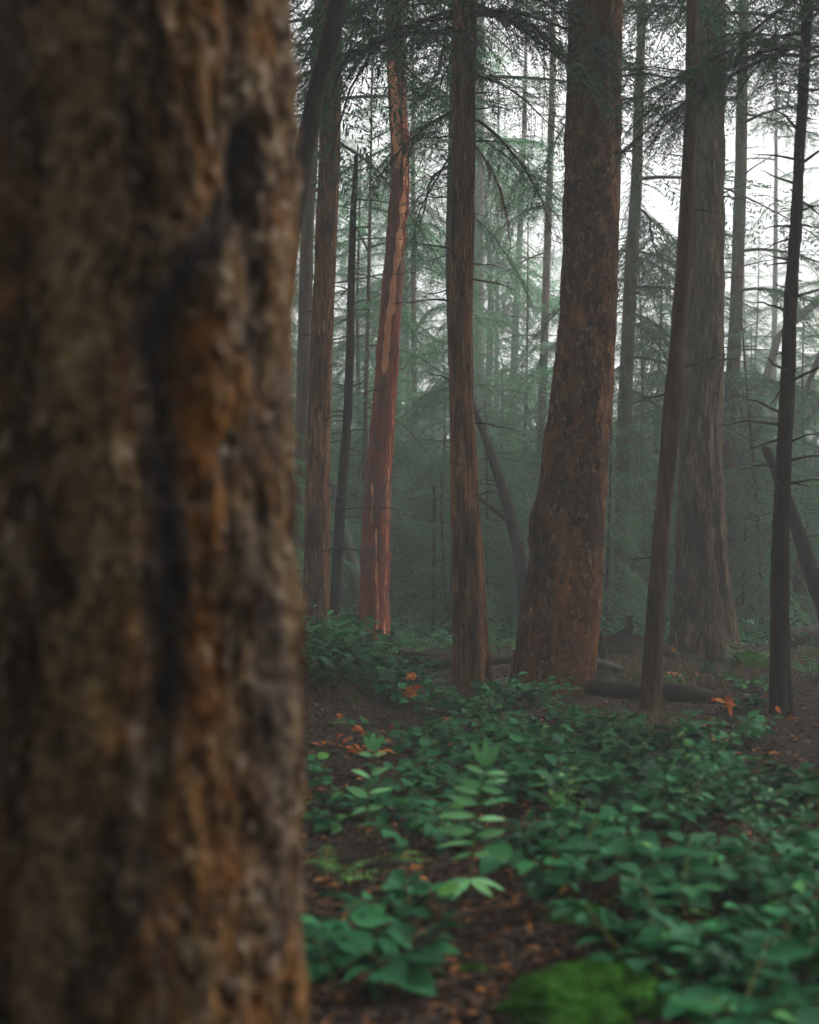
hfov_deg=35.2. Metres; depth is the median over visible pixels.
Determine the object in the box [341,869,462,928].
salal shrub
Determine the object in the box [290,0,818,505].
sky
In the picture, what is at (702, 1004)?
salal shrub
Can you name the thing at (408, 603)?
young hemlock
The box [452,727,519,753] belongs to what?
salal shrub
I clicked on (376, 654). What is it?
salal shrub
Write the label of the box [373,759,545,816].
salal shrub
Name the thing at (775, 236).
hemlock
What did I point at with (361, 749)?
leaf patch
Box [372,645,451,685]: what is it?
salal shrub
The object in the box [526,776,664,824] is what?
salal shrub
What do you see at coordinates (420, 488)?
young hemlock
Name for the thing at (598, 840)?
salal shrub
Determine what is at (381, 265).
hemlock
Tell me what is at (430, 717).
salal shrub
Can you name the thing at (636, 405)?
young hemlock
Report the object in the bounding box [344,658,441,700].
salal shrub
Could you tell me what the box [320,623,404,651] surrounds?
salal shrub
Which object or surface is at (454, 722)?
salal shrub
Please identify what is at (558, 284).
conifer
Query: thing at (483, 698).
salal shrub
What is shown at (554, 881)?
salal shrub
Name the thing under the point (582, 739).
salal shrub
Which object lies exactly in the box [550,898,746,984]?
salal shrub
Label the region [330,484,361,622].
leaning tree
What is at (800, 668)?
fern
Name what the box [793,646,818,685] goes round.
huckleberry shrub
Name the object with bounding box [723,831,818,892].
salal shrub
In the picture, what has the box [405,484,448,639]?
dead sapling
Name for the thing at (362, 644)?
salal shrub
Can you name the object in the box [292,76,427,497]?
bushy hemlock
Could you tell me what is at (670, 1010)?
salal shrub
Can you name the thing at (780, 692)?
dead conifer
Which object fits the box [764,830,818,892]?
salal shrub
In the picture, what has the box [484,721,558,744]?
salal shrub
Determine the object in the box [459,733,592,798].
salal shrub
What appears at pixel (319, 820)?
salal shrub
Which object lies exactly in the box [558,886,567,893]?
fallen leaf
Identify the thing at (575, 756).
salal shrub
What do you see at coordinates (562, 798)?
huckleberry shrub
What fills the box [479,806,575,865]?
salal shrub
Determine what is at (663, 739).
salal shrub
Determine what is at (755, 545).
young hemlock
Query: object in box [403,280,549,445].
broadleaf tree
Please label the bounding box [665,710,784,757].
salal shrub
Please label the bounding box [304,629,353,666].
salal shrub
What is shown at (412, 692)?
autumn sprig
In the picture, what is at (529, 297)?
broadleaf tree
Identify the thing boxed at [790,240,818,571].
bushy hemlock
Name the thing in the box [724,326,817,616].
bushy hemlock
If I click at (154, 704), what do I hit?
broad conifer
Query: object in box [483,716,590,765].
salal shrub
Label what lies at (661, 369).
young hemlock
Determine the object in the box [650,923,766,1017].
salal shrub
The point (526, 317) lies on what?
hemlock
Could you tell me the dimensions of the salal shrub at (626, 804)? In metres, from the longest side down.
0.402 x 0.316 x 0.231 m
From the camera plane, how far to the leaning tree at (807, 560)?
14.44 m
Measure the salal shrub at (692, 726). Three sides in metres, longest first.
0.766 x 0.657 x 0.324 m
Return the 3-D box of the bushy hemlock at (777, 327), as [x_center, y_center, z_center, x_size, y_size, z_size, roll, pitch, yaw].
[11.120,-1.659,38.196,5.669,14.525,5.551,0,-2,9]
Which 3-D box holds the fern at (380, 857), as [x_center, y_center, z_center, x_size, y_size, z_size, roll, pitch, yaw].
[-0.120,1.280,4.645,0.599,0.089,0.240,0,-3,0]
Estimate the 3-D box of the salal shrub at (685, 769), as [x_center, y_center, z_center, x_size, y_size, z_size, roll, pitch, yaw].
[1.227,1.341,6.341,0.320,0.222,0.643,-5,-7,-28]
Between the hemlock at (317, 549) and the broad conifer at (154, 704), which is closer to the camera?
the broad conifer at (154, 704)
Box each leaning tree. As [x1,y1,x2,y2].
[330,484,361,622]
[443,383,528,622]
[746,446,818,620]
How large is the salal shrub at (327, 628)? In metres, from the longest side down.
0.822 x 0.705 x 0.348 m
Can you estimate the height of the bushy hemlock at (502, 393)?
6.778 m
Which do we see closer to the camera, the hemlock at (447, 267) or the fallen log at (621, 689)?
the fallen log at (621, 689)
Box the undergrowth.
[341,592,818,651]
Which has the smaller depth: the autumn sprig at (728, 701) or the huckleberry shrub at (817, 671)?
the autumn sprig at (728, 701)
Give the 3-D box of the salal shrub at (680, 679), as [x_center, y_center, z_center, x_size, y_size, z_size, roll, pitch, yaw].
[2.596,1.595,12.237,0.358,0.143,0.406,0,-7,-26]
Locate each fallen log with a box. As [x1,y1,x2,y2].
[329,855,473,874]
[395,649,513,668]
[585,680,768,706]
[596,658,625,673]
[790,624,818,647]
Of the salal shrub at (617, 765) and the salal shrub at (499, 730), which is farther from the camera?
the salal shrub at (499, 730)
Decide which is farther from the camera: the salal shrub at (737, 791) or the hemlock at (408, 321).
the hemlock at (408, 321)
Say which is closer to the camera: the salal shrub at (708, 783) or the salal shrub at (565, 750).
the salal shrub at (708, 783)
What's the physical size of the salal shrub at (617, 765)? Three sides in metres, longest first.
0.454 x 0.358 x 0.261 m
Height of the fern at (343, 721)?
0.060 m
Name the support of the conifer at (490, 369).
on the forest floor
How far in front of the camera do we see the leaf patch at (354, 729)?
7.67 m
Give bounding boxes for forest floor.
[302,613,818,1023]
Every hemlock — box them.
[290,0,553,641]
[291,0,530,591]
[291,110,363,576]
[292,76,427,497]
[292,340,409,611]
[293,15,501,611]
[293,152,449,609]
[294,0,755,688]
[294,2,526,592]
[294,417,360,627]
[297,0,672,638]
[329,375,449,622]
[330,369,448,607]
[336,8,448,482]
[341,248,542,630]
[353,261,449,579]
[355,0,563,555]
[389,0,726,716]
[391,319,527,618]
[391,403,503,598]
[416,402,539,636]
[418,9,621,578]
[427,0,559,445]
[441,134,559,542]
[442,0,637,609]
[444,389,540,599]
[475,359,532,610]
[496,448,633,621]
[510,395,535,594]
[517,0,818,624]
[602,237,677,616]
[602,241,769,626]
[602,391,676,613]
[604,444,676,624]
[613,252,744,556]
[613,362,659,500]
[620,0,818,622]
[632,265,670,508]
[634,316,751,553]
[636,303,818,641]
[652,240,768,444]
[666,1,818,495]
[724,236,800,537]
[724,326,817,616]
[736,216,818,571]
[736,365,769,509]
[740,377,818,609]
[743,306,818,612]
[752,428,818,623]
[766,234,818,623]
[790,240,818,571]
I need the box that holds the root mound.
[603,615,699,659]
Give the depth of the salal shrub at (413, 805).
5.28 m
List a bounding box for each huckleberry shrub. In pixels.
[307,597,370,641]
[467,686,511,734]
[536,765,585,837]
[659,720,723,807]
[724,638,744,666]
[725,756,813,852]
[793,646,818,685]
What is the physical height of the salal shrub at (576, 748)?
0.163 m
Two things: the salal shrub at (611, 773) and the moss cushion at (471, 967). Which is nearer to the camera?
the moss cushion at (471, 967)
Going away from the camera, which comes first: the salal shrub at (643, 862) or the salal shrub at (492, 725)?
the salal shrub at (643, 862)
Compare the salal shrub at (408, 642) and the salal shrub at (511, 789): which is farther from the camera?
the salal shrub at (408, 642)
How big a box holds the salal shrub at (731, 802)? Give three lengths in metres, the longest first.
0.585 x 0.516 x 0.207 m
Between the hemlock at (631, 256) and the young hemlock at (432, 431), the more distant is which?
the young hemlock at (432, 431)
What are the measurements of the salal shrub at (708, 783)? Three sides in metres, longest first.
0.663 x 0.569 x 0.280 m
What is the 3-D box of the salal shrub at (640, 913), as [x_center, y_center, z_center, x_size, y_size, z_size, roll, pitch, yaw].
[0.636,1.132,3.568,0.523,0.209,0.592,6,0,-38]
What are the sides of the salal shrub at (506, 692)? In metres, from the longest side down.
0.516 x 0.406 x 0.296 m
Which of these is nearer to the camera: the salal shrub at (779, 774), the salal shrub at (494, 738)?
the salal shrub at (779, 774)
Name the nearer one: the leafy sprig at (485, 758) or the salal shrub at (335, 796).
the leafy sprig at (485, 758)
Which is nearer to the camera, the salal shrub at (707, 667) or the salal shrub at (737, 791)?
the salal shrub at (737, 791)
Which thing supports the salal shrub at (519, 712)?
on the forest floor
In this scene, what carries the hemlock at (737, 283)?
on the forest floor
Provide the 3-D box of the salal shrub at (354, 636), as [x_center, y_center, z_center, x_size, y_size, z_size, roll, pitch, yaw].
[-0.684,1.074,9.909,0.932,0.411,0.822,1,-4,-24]
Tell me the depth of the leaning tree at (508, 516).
18.45 m
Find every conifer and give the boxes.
[0,0,309,1023]
[290,0,767,696]
[293,298,344,330]
[315,2,446,434]
[407,54,557,589]
[518,200,632,504]
[600,0,818,714]
[724,210,781,409]
[743,229,811,570]
[778,200,818,368]
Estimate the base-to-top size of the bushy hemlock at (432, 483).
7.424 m
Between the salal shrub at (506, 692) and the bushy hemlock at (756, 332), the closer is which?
the salal shrub at (506, 692)
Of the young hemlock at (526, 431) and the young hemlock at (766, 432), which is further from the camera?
the young hemlock at (766, 432)
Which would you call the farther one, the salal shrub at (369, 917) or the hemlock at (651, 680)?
the hemlock at (651, 680)
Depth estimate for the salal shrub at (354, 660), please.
9.91 m
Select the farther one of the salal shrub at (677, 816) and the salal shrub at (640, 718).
the salal shrub at (640, 718)
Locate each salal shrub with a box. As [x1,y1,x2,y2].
[301,891,412,975]
[301,921,476,1013]
[303,789,406,836]
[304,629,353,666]
[304,647,356,695]
[305,613,380,641]
[305,624,373,678]
[305,641,401,694]
[305,752,332,778]
[306,609,355,639]
[306,619,369,645]
[307,776,379,808]
[309,622,361,645]
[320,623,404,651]
[333,787,407,821]
[334,641,388,674]
[336,716,464,756]
[339,644,381,680]
[339,659,394,693]
[341,617,358,627]
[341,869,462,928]
[343,635,373,652]
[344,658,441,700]
[355,796,497,856]
[359,761,476,801]
[365,634,404,657]
[367,656,411,689]
[370,632,432,654]
[371,672,454,705]
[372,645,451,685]
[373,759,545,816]
[379,648,413,669]
[379,682,458,716]
[391,793,469,837]
[392,738,515,779]
[393,748,452,798]
[408,720,491,743]
[420,727,496,768]
[421,707,463,739]
[428,755,534,795]
[439,693,491,713]
[447,708,525,731]
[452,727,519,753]
[454,695,517,724]
[457,692,503,705]
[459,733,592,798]
[468,677,510,698]
[471,672,537,707]
[479,711,593,754]
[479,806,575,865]
[480,809,695,907]
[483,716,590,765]
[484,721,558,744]
[510,676,580,705]
[512,742,602,790]
[516,756,633,811]
[520,715,597,738]
[522,702,584,723]
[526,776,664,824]
[529,799,638,844]
[539,722,603,752]
[540,862,745,951]
[545,701,623,732]
[548,714,651,744]
[549,805,667,863]
[550,744,627,774]
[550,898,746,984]
[551,745,654,771]
[552,737,611,763]
[556,750,648,801]
[569,729,627,756]
[574,757,687,820]
[577,709,637,732]
[577,723,647,754]
[597,882,818,982]
[598,709,733,757]
[601,731,689,790]
[601,760,753,831]
[605,751,671,782]
[612,833,800,927]
[613,948,799,1018]
[620,902,818,990]
[623,842,767,901]
[627,762,708,794]
[632,718,689,754]
[636,775,729,840]
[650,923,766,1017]
[661,740,758,779]
[663,673,702,684]
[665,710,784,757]
[665,831,779,867]
[666,774,765,814]
[666,930,818,1023]
[687,730,751,778]
[692,762,785,796]
[698,660,714,672]
[704,781,818,826]
[706,712,770,740]
[711,845,818,935]
[715,668,735,680]
[720,812,818,869]
[720,966,818,1023]
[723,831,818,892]
[725,674,768,692]
[727,870,818,945]
[731,694,768,713]
[737,756,818,805]
[757,811,814,848]
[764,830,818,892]
[769,928,818,1004]
[777,767,818,809]
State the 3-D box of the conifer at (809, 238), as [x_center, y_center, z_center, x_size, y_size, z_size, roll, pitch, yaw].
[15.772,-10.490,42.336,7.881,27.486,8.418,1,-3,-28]
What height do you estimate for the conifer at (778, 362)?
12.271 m
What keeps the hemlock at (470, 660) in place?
on the forest floor
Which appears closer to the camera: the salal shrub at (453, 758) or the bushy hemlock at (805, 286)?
the salal shrub at (453, 758)
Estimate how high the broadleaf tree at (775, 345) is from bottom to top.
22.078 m
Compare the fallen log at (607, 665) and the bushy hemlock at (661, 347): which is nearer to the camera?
the fallen log at (607, 665)
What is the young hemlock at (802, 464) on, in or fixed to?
on the forest floor
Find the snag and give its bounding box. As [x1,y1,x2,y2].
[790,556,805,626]
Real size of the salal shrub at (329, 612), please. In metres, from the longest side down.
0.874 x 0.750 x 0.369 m
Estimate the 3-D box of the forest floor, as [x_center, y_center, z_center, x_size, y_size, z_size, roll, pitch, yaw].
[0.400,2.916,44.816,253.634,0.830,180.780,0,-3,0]
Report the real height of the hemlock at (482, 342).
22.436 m
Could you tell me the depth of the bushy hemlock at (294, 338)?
27.79 m
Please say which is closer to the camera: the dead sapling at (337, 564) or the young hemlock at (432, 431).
the dead sapling at (337, 564)
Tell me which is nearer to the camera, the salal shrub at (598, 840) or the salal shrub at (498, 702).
the salal shrub at (598, 840)
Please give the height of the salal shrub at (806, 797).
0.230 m
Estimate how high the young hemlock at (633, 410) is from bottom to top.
9.509 m
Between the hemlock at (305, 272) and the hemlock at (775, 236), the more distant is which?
the hemlock at (775, 236)
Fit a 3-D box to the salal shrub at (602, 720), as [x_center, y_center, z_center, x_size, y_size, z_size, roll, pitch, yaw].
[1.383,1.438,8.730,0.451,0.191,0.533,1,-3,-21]
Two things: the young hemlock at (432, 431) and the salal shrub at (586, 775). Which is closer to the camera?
the salal shrub at (586, 775)
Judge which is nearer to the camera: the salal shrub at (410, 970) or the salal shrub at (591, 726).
the salal shrub at (410, 970)
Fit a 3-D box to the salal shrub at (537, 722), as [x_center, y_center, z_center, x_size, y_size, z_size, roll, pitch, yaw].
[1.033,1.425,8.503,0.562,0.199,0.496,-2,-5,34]
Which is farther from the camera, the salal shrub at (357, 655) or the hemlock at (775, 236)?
the hemlock at (775, 236)
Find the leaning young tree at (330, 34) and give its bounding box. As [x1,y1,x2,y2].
[295,0,543,276]
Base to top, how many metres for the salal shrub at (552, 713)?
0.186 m
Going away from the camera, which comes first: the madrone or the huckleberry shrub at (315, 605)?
the huckleberry shrub at (315, 605)
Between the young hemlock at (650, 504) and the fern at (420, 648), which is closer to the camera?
the fern at (420, 648)
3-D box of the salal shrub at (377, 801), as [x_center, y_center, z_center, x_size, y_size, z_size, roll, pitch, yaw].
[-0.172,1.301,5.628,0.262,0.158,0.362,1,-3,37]
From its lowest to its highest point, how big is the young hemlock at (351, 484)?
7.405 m
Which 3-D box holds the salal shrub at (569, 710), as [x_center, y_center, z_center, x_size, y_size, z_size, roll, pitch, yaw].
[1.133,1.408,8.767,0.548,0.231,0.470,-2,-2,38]
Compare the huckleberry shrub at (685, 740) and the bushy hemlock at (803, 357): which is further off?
the bushy hemlock at (803, 357)
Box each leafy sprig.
[346,732,390,840]
[435,737,510,900]
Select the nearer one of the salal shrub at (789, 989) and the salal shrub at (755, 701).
the salal shrub at (789, 989)
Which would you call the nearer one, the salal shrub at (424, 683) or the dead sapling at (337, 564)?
the salal shrub at (424, 683)
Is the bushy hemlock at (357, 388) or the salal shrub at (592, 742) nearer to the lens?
the salal shrub at (592, 742)
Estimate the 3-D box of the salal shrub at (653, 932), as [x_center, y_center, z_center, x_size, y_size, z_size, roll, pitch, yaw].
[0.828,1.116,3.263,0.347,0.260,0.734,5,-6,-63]
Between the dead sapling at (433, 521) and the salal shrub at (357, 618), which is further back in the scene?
the dead sapling at (433, 521)
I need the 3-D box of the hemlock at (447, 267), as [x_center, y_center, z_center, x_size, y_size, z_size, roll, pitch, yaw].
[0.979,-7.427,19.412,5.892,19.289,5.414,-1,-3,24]
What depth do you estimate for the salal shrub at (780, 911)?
3.40 m
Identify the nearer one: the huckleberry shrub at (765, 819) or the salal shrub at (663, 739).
the huckleberry shrub at (765, 819)
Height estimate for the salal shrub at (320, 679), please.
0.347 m
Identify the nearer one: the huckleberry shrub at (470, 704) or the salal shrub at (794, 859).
the salal shrub at (794, 859)
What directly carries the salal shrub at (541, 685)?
on the forest floor
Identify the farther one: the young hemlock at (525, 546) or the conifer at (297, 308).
the conifer at (297, 308)
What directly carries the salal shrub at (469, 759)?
on the forest floor
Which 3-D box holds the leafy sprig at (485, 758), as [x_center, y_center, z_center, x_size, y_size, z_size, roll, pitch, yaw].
[0.202,1.022,4.220,0.267,0.554,0.259,0,-3,0]
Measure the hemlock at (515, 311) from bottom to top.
21.382 m
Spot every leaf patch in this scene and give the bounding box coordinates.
[313,725,392,748]
[347,745,395,756]
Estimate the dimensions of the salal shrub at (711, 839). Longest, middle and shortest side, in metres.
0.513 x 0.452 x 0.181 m
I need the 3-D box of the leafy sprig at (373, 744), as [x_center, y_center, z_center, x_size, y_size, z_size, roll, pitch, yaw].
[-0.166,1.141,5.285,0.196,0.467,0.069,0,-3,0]
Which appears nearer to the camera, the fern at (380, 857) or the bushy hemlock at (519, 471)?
the fern at (380, 857)
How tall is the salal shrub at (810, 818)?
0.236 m
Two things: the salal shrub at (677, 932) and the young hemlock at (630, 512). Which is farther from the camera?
the young hemlock at (630, 512)
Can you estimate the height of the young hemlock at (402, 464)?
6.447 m
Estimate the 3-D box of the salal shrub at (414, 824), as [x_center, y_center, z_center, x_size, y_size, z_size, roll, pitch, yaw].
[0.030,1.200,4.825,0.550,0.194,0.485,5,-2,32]
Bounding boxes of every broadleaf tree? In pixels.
[369,212,562,460]
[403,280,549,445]
[746,294,818,599]
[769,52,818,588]
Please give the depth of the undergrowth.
18.28 m
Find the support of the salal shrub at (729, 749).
on the forest floor
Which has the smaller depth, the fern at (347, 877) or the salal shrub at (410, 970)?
the salal shrub at (410, 970)
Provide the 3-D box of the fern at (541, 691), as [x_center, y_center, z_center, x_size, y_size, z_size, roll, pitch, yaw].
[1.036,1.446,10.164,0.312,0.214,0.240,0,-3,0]
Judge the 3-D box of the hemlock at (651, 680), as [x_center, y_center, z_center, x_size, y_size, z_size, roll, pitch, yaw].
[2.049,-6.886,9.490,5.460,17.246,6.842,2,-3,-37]
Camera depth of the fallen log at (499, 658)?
12.91 m
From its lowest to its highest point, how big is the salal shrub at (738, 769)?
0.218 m
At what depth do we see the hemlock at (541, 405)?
29.11 m
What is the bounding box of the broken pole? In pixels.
[598,627,606,659]
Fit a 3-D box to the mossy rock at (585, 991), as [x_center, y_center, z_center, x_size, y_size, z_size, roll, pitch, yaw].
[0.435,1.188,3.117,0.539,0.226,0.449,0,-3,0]
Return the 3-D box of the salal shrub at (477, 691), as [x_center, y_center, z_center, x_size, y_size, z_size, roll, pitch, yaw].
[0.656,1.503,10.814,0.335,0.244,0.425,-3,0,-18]
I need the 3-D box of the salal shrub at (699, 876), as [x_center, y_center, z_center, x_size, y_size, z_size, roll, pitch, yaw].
[0.858,1.126,3.790,0.554,0.273,0.645,2,0,19]
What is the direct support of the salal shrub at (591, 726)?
on the forest floor
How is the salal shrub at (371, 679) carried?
on the forest floor
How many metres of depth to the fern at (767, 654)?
15.50 m
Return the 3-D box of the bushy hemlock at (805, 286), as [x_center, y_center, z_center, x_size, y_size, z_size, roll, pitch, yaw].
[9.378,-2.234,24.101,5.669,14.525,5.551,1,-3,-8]
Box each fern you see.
[304,850,440,873]
[312,845,382,885]
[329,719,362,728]
[393,646,432,651]
[523,681,557,708]
[733,649,769,657]
[791,662,817,674]
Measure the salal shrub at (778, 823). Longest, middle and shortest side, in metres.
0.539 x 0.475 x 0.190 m
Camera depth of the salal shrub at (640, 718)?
8.07 m
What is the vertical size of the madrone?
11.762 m
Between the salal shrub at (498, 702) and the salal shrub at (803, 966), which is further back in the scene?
the salal shrub at (498, 702)
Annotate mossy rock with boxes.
[484,959,689,1023]
[730,651,768,667]
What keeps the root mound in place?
on the forest floor
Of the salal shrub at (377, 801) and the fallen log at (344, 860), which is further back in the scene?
the salal shrub at (377, 801)
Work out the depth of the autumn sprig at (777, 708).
9.27 m
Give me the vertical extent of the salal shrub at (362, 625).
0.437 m
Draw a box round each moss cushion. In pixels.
[453,960,493,983]
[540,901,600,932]
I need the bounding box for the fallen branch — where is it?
[704,685,765,703]
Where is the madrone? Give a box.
[359,1,409,645]
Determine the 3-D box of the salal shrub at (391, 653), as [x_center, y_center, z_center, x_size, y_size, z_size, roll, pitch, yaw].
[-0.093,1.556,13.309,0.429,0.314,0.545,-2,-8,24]
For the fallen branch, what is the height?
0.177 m
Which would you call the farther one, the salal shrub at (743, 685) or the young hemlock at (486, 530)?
the young hemlock at (486, 530)
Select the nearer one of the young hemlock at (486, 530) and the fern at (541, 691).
the fern at (541, 691)
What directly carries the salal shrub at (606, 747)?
on the forest floor
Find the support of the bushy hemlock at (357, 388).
on the forest floor
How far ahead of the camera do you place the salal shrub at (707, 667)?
13.10 m
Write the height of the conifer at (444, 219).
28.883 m
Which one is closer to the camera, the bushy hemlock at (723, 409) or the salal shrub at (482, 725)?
the salal shrub at (482, 725)
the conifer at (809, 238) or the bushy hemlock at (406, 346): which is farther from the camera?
the conifer at (809, 238)
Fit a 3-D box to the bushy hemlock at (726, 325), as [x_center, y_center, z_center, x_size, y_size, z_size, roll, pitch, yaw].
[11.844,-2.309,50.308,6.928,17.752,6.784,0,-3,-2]
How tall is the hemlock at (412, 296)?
20.793 m
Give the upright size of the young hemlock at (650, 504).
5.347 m
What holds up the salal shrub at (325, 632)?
on the forest floor
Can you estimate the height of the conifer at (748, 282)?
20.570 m
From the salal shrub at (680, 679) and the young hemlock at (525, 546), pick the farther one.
the young hemlock at (525, 546)
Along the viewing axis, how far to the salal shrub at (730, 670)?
12.53 m
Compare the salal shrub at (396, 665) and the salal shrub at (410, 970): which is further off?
the salal shrub at (396, 665)
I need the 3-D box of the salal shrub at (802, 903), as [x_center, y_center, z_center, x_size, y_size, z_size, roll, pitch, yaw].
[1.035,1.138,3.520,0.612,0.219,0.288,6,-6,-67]
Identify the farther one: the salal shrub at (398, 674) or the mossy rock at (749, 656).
the mossy rock at (749, 656)
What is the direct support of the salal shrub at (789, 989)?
on the forest floor
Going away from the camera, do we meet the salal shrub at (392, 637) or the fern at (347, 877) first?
the fern at (347, 877)
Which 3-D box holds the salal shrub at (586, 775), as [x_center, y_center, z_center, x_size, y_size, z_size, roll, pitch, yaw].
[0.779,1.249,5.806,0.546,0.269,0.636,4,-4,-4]
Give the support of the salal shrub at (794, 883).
on the forest floor
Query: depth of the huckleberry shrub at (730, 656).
14.13 m
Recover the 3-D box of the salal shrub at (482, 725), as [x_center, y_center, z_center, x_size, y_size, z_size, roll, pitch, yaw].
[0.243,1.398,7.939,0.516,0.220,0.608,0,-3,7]
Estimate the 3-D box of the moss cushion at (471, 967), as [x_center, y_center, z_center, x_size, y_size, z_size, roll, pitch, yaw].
[0.164,1.262,3.499,0.152,0.080,0.199,0,-3,0]
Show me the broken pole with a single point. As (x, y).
(601, 648)
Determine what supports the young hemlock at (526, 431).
on the forest floor
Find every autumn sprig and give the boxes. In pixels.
[403,666,422,704]
[711,695,735,720]
[775,706,792,718]
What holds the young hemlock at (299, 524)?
on the forest floor
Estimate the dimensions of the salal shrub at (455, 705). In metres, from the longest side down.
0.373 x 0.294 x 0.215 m
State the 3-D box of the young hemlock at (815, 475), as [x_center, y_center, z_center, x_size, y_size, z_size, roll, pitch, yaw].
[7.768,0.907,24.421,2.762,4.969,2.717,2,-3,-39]
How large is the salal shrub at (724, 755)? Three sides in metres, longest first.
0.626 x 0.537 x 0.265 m
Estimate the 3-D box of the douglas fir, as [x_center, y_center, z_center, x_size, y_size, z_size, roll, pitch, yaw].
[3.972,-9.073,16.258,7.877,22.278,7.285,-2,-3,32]
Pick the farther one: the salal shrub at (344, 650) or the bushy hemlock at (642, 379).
the bushy hemlock at (642, 379)
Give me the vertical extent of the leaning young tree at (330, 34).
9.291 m
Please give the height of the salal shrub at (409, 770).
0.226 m
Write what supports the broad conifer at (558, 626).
on the forest floor
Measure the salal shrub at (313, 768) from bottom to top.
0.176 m
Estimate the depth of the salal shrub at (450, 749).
7.04 m
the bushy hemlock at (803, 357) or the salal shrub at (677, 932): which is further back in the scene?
the bushy hemlock at (803, 357)
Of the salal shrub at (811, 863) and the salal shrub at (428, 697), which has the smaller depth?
the salal shrub at (811, 863)
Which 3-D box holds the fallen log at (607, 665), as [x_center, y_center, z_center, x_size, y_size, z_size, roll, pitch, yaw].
[1.951,1.523,12.851,0.116,0.128,0.672,1,-3,-28]
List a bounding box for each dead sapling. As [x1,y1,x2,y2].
[294,154,424,627]
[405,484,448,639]
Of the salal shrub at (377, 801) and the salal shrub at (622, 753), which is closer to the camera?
the salal shrub at (377, 801)
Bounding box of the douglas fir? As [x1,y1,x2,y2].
[535,0,818,662]
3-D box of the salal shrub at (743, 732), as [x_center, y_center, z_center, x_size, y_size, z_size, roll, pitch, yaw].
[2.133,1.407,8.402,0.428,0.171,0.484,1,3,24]
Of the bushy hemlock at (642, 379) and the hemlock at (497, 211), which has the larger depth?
the hemlock at (497, 211)
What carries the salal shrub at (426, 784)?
on the forest floor

